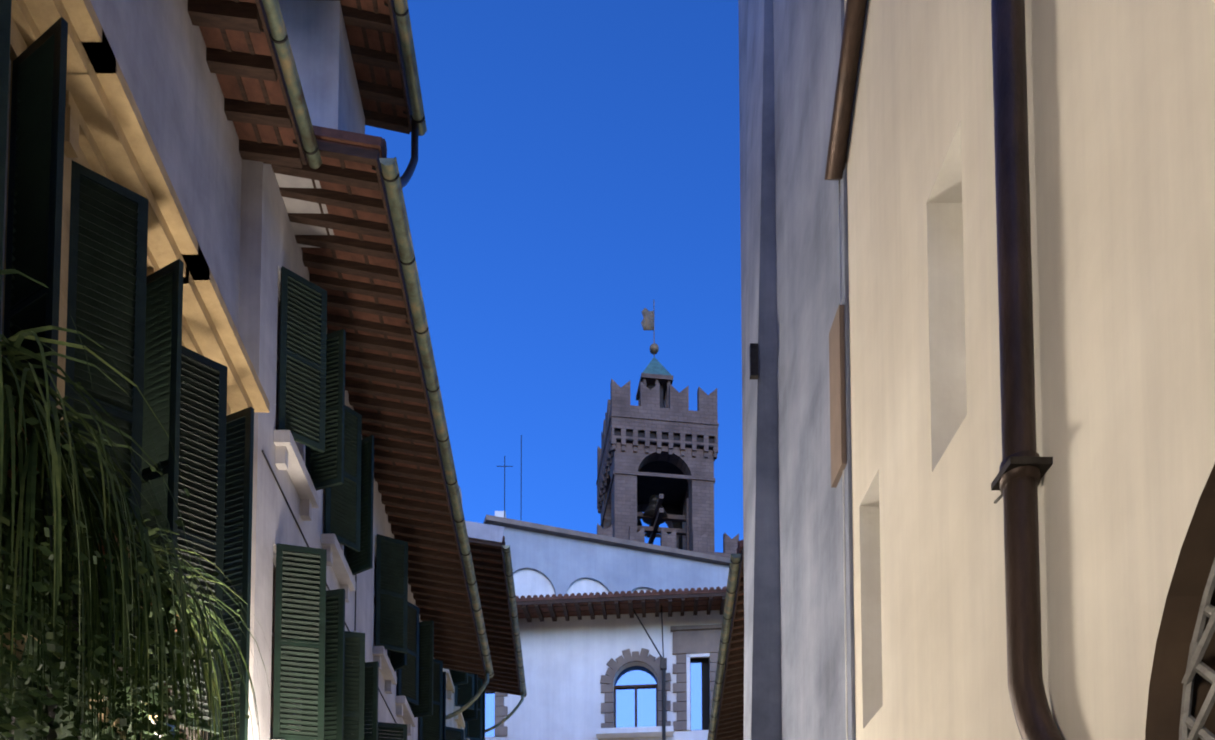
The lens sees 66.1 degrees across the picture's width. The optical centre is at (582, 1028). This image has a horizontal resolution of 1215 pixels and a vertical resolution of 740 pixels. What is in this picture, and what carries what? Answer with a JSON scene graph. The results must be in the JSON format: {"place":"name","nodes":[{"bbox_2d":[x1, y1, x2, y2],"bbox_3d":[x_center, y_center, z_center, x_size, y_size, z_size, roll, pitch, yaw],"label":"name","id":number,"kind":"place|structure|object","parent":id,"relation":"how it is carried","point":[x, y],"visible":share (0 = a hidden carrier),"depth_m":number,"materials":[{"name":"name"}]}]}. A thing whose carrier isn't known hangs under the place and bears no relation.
{"place":"outdoors","nodes":[
{"label":"outdoors","id":0,"kind":"place"},
{"bbox_2d":[2,541,212,739],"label":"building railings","id":1,"kind":"object","parent":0,"point":[169,690],"visible":0.04,"depth_m":6.94,"materials":[{"name":"black metal"}]},
{"bbox_2d":[238,159,433,739],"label":"building wall","id":2,"kind":"structure","parent":0,"point":[269,247],"depth_m":9.02,"materials":[{"name":"white paint"}]},
{"bbox_2d":[275,0,364,247],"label":"wall","id":3,"kind":"structure","parent":2,"relation":"on","point":[318,38],"depth_m":8.99,"materials":[{"name":"white paint"}]},
{"bbox_2d":[341,0,411,133],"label":"roof rafters","id":4,"kind":"object","parent":3,"relation":"on","point":[364,20],"visible":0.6,"depth_m":9.53,"materials":[{"name":"brown wood"}]},
{"bbox_2d":[336,0,406,117],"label":"eave deck","id":5,"kind":"object","parent":4,"relation":"on","point":[355,38],"depth_m":9.46,"materials":[{"name":"ceramic"}]},
{"bbox_2d":[384,3,424,122],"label":"gutter brackets","id":6,"kind":"object","parent":4,"relation":"attached to","point":[402,15],"visible":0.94,"depth_m":9.01,"materials":[{"name":"metal"}]},
{"bbox_2d":[393,0,426,135],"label":"roof gutter","id":7,"kind":"object","parent":6,"relation":"attached to","point":[409,56],"visible":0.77,"depth_m":9.46,"materials":[{"name":"green metal"}]},
{"bbox_2d":[400,118,418,187],"bbox_3d":[-1.868,-9.084,9.673,0.083,1.460,0.775,0,-3,9],"label":"downspout","id":8,"kind":"object","parent":7,"relation":"attached to","point":[405,177],"visible":0.65,"depth_m":10.00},
{"bbox_2d":[262,450,396,722],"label":"wall cables","id":9,"kind":"object","parent":2,"relation":"attached to","point":[268,463],"depth_m":10.01,"materials":[{"name":"metal"}]},
{"bbox_2d":[274,430,415,735],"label":"building trim","id":10,"kind":"structure","parent":2,"relation":"attached to","point":[288,458],"depth_m":10.92,"materials":[{"name":"white paint"}]},
{"bbox_2d":[312,125,386,157],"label":"building roof tiles","id":11,"kind":"object","parent":2,"relation":"on","point":[354,138],"depth_m":8.85,"materials":[{"name":"ceramic"}]},
{"bbox_2d":[271,141,484,674],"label":"roof rafters","id":12,"kind":"object","parent":2,"relation":"on","point":[460,626],"depth_m":12.00,"materials":[{"name":"brown wood"}]},
{"bbox_2d":[301,138,478,653],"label":"building eave deck","id":13,"kind":"structure","parent":12,"relation":"on","point":[362,215],"depth_m":10.87,"materials":[{"name":"wood"}]},
{"bbox_2d":[180,297,657,739],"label":"window frames","id":14,"kind":"structure","parent":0,"point":[273,608],"depth_m":9.72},
{"bbox_2d":[465,521,503,542],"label":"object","id":15,"kind":"structure","parent":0,"point":[484,532],"depth_m":20.38,"materials":[{"name":"white paint"}]},
{"bbox_2d":[365,0,742,552],"label":"sky","id":16,"kind":"structure","parent":0,"point":[577,170],"materials":[{"name":"blue"}]},
{"bbox_2d":[490,524,728,595],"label":"grey wall","id":17,"kind":"structure","parent":0,"point":[561,564],"depth_m":53.29,"materials":[{"name":"white paint"}]},
{"bbox_2d":[497,435,521,517],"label":"aerials","id":18,"kind":"object","parent":17,"relation":"on","point":[504,466],"visible":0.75,"depth_m":51.92,"materials":[{"name":"metal"}]},
{"bbox_2d":[513,569,651,597],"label":"arched wall recesses","id":19,"kind":"object","parent":17,"relation":"attached to","point":[531,583],"visible":0.19,"depth_m":52.30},
{"bbox_2d":[483,515,729,565],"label":"roof edge","id":20,"kind":"object","parent":17,"relation":"on","point":[578,535],"visible":0.29,"depth_m":53.09,"materials":[{"name":"grey stone"}]},
{"bbox_2d":[495,511,505,517],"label":"chimney","id":21,"kind":"object","parent":20,"relation":"on","point":[499,513],"visible":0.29,"depth_m":51.86,"materials":[{"name":"white paint"}]},
{"bbox_2d":[596,373,738,557],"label":"tower","id":22,"kind":"structure","parent":0,"point":[625,463],"depth_m":83.18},
{"bbox_2d":[642,357,671,375],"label":"tower roof","id":23,"kind":"structure","parent":22,"relation":"on","point":[655,366],"depth_m":87.10,"materials":[{"name":"teal metal"}]},
{"bbox_2d":[641,300,658,356],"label":"weather vane","id":24,"kind":"object","parent":23,"relation":"on","point":[647,322],"visible":0.98,"depth_m":88.27,"materials":[{"name":"grey metal"}]},
{"bbox_2d":[637,494,688,549],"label":"bell support frame","id":25,"kind":"object","parent":22,"relation":"in","point":[652,529],"visible":0.44,"depth_m":87.15,"materials":[{"name":"black metal"}]},
{"bbox_2d":[637,495,667,525],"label":"tower bells","id":26,"kind":"object","parent":25,"relation":"hanging from","point":[649,510],"visible":0.27,"depth_m":86.95,"materials":[{"name":"grey metal"}]},
{"label":"street ground","id":27,"kind":"structure","parent":0,"visible":0},
{"bbox_2d":[0,0,241,739],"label":"building wall","id":28,"kind":"structure","parent":27,"relation":"on","point":[158,47],"depth_m":7.56,"materials":[{"name":"white paint"}]},
{"bbox_2d":[4,409,178,631],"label":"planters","id":29,"kind":"object","parent":28,"relation":"attached to","point":[9,474],"depth_m":4.95,"materials":[{"name":"ceramic"}]},
{"bbox_2d":[0,0,269,739],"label":"wall","id":30,"kind":"structure","parent":28,"relation":"attached to","point":[107,135],"depth_m":5.92,"materials":[{"name":"beige paint"}]},
{"bbox_2d":[0,0,433,739],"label":"window shutters","id":31,"kind":"object","parent":28,"relation":"attached to","point":[124,310],"visible":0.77,"depth_m":6.44,"materials":[{"name":"green wood"}]},
{"bbox_2d":[0,269,272,739],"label":"plant","id":32,"kind":"object","parent":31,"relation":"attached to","point":[12,398],"depth_m":4.96,"materials":[{"name":"green plant"}]},
{"bbox_2d":[0,335,275,739],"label":"plant blades","id":33,"kind":"object","parent":32,"relation":"on","point":[55,471],"visible":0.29,"depth_m":5.08,"materials":[{"name":"green plant"}]},
{"bbox_2d":[188,0,306,167],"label":"roof rafters","id":34,"kind":"object","parent":28,"relation":"attached to","point":[246,18],"depth_m":8.04,"materials":[{"name":"brown wood"}]},
{"bbox_2d":[199,0,297,146],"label":"building eave deck","id":35,"kind":"structure","parent":34,"relation":"on","point":[229,85],"depth_m":8.27,"materials":[{"name":"ceramic"}]},
{"bbox_2d":[262,0,321,168],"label":"gutter","id":36,"kind":"object","parent":34,"relation":"attached to","point":[274,16],"depth_m":8.09,"materials":[{"name":"green metal"}]},
{"bbox_2d":[261,29,317,154],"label":"gutter brackets","id":37,"kind":"object","parent":36,"relation":"attached to","point":[281,42],"depth_m":7.77,"materials":[{"name":"metal"}]},
{"bbox_2d":[78,502,701,737],"bbox_3d":[1.251,-5.277,15.048,10.688,15.400,32.763,0,-3,-1],"label":"window glass","id":38,"kind":"object","parent":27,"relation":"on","point":[646,700],"visible":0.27,"depth_m":31.14,"materials":[{"name":"blue glass"}]},
{"bbox_2d":[446,686,468,739],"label":"building wall","id":39,"kind":"structure","parent":27,"relation":"on","point":[450,705],"depth_m":22.89,"materials":[{"name":"white paint"}]},
{"bbox_2d":[2,17,484,739],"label":"shutters","id":40,"kind":"object","parent":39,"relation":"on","point":[216,461],"depth_m":7.72,"materials":[{"name":"green wood"}]},
{"bbox_2d":[443,668,469,739],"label":"building trim","id":41,"kind":"structure","parent":39,"relation":"attached to","point":[458,718],"depth_m":22.08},
{"bbox_2d":[468,538,520,695],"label":"roof rafters","id":42,"kind":"object","parent":39,"relation":"attached to","point":[502,677],"depth_m":23.73,"materials":[{"name":"brown wood"}]},
{"bbox_2d":[469,543,516,687],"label":"building eave deck","id":43,"kind":"structure","parent":42,"relation":"on","point":[489,561],"depth_m":22.79,"materials":[{"name":"wood"}]},
{"bbox_2d":[482,692,523,732],"bbox_3d":[-2.512,-3.531,27.823,1.468,13.250,0.099,0,-3,5],"label":"downspout","id":44,"kind":"object","parent":39,"relation":"attached to","point":[508,716],"visible":0.75,"depth_m":28.08,"materials":[{"name":"grey metal"}]},
{"bbox_2d":[502,545,526,696],"bbox_3d":[-1.736,-10.327,24.404,0.162,0.085,8.000,0,-3,-1],"label":"gutter","id":45,"kind":"object","parent":44,"relation":"attached to","point":[510,584],"depth_m":23.30,"materials":[{"name":"green metal"}]},
{"bbox_2d":[502,549,526,695],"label":"gutter brackets","id":46,"kind":"object","parent":45,"relation":"on","point":[511,615],"depth_m":23.43,"materials":[{"name":"metal"}]},
{"bbox_2d":[446,669,488,719],"bbox_3d":[-2.568,-2.508,19.741,1.136,10.360,0.098,0,-3,6],"label":"downspout","id":47,"kind":"object","parent":27,"relation":"on","point":[471,701],"visible":0.85,"depth_m":19.93,"materials":[{"name":"green metal"}]},
{"bbox_2d":[379,157,493,677],"bbox_3d":[-1.934,-7.949,14.562,0.162,0.085,11.400,0,-3,-1],"label":"gutter","id":48,"kind":"object","parent":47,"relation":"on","point":[394,190],"depth_m":11.40,"materials":[{"name":"green metal"}]},
{"bbox_2d":[372,167,493,675],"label":"gutter brackets","id":49,"kind":"object","parent":48,"relation":"on","point":[393,180],"depth_m":11.78,"materials":[{"name":"metal"}]},
{"bbox_2d":[485,610,722,739],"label":"building wall","id":50,"kind":"structure","parent":27,"relation":"on","point":[565,665],"depth_m":31.05,"materials":[{"name":"white paint"}]},
{"bbox_2d":[495,624,721,736],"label":"stone window surrounds","id":51,"kind":"object","parent":50,"relation":"attached to","point":[689,639],"visible":0.44,"depth_m":30.71,"materials":[{"name":"grey stone"}]},
{"bbox_2d":[516,592,725,621],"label":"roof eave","id":52,"kind":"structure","parent":50,"relation":"on","point":[590,605],"depth_m":29.89,"materials":[{"name":"brown wood"}]},
{"bbox_2d":[517,596,721,618],"bbox_3d":[-0.357,-13.744,30.571,20.000,0.235,1.602,0,-3,5],"label":"white palazzo eave","id":53,"kind":"object","parent":52,"relation":"on","point":[650,606],"visible":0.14,"depth_m":30.45,"materials":[{"name":"wood"}]},
{"bbox_2d":[516,586,726,600],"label":"roof tiles","id":54,"kind":"object","parent":53,"relation":"on","point":[622,593],"visible":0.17,"depth_m":29.58,"materials":[{"name":"ceramic"}]},
{"bbox_2d":[633,605,666,739],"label":"drainpipe","id":55,"kind":"object","parent":52,"relation":"attached to","point":[663,664],"visible":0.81,"depth_m":30.12,"materials":[{"name":"metal"}]},
{"bbox_2d":[596,653,709,738],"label":"window trim","id":56,"kind":"structure","parent":50,"relation":"attached to","point":[627,732],"depth_m":30.50,"materials":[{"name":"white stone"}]},
{"bbox_2d":[690,658,709,729],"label":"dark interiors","id":57,"kind":"object","parent":50,"relation":"in","point":[705,694],"visible":0.1,"depth_m":30.96,"materials":[{"name":"black"}]},
{"bbox_2d":[744,0,780,739],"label":"wall","id":58,"kind":"structure","parent":27,"relation":"on","point":[762,689],"depth_m":7.07,"materials":[{"name":"paint"}]},
{"bbox_2d":[749,343,758,378],"bbox_3d":[1.286,-5.022,7.022,0.060,0.250,0.040,0,-3,-1],"label":"small slit window","id":59,"kind":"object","parent":58,"relation":"attached to","point":[753,361],"visible":1,"depth_m":7.00,"materials":[{"name":"glass"}]},
{"bbox_2d":[738,0,855,739],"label":"grey building","id":60,"kind":"structure","parent":27,"relation":"on","point":[807,37],"depth_m":6.12,"materials":[{"name":"paint"}]},
{"bbox_2d":[829,305,846,487],"bbox_3d":[1.483,-3.650,5.395,0.050,0.940,0.210,0,-3,-1],"label":"window shutter","id":61,"kind":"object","parent":60,"relation":"attached to","point":[837,398],"depth_m":5.34,"materials":[{"name":"brown wood"}]},
{"bbox_2d":[839,180,847,739],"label":"drainpipe","id":62,"kind":"object","parent":60,"relation":"attached to","point":[843,495],"visible":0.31,"depth_m":5.30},
{"bbox_2d":[844,0,1214,739],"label":"cream wall","id":63,"kind":"structure","parent":27,"relation":"on","point":[1122,144],"depth_m":3.06,"materials":[{"name":"paint"}]},
{"bbox_2d":[825,0,866,179],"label":"gutter","id":64,"kind":"object","parent":63,"relation":"attached to","point":[853,29],"visible":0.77,"depth_m":5.12,"materials":[{"name":"brown metal"}]},
{"bbox_2d":[859,122,966,727],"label":"window recesses","id":65,"kind":"object","parent":63,"relation":"attached to","point":[948,392],"visible":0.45,"depth_m":4.12,"materials":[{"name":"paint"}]},
{"bbox_2d":[991,456,1052,503],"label":"pipe brackets","id":66,"kind":"object","parent":63,"relation":"attached to","point":[1043,464],"visible":0.52,"depth_m":3.06,"materials":[{"name":"metal"}]},
{"bbox_2d":[991,0,1063,739],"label":"downpipe","id":67,"kind":"object","parent":63,"relation":"attached to","point":[1034,719],"visible":0.96,"depth_m":3.10,"materials":[{"name":"brown metal"}]},
{"bbox_2d":[1145,464,1214,739],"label":"arched window","id":68,"kind":"structure","parent":63,"relation":"attached to","point":[1195,560],"depth_m":2.51,"materials":[{"name":"brown wood"}]},
{"bbox_2d":[1179,558,1214,739],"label":"grille door","id":69,"kind":"structure","parent":68,"relation":"in","point":[1200,641],"depth_m":2.47,"materials":[{"name":"grey metal"}]},
{"bbox_3d":[8.378,-2.328,22.126,9.867,10.250,16.754,0,-3,-1],"label":"building wall","id":70,"kind":"object","parent":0,"visible":0},
{"bbox_2d":[714,548,743,739],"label":"building eave joists","id":71,"kind":"object","parent":70,"relation":"attached to","point":[730,724],"depth_m":19.90,"materials":[{"name":"brown wood"}]},
{"bbox_2d":[707,553,740,739],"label":"gutter","id":72,"kind":"object","parent":71,"relation":"attached to","point":[729,597],"depth_m":17.56,"materials":[{"name":"orange metal"}]},
{"bbox_2d":[709,558,741,732],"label":"rafters","id":73,"kind":"object","parent":72,"relation":"on","point":[725,643],"depth_m":17.78,"materials":[{"name":"wood"}]},
{"bbox_2d":[717,547,743,734],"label":"building eave deck","id":74,"kind":"structure","parent":71,"relation":"on","point":[741,594],"depth_m":17.81,"materials":[{"name":"wood"}]},
{"bbox_2d":[736,540,743,553],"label":"building roof tiles","id":75,"kind":"object","parent":70,"relation":"on","point":[740,545],"depth_m":14.92,"materials":[{"name":"ceramic"}]}
]}

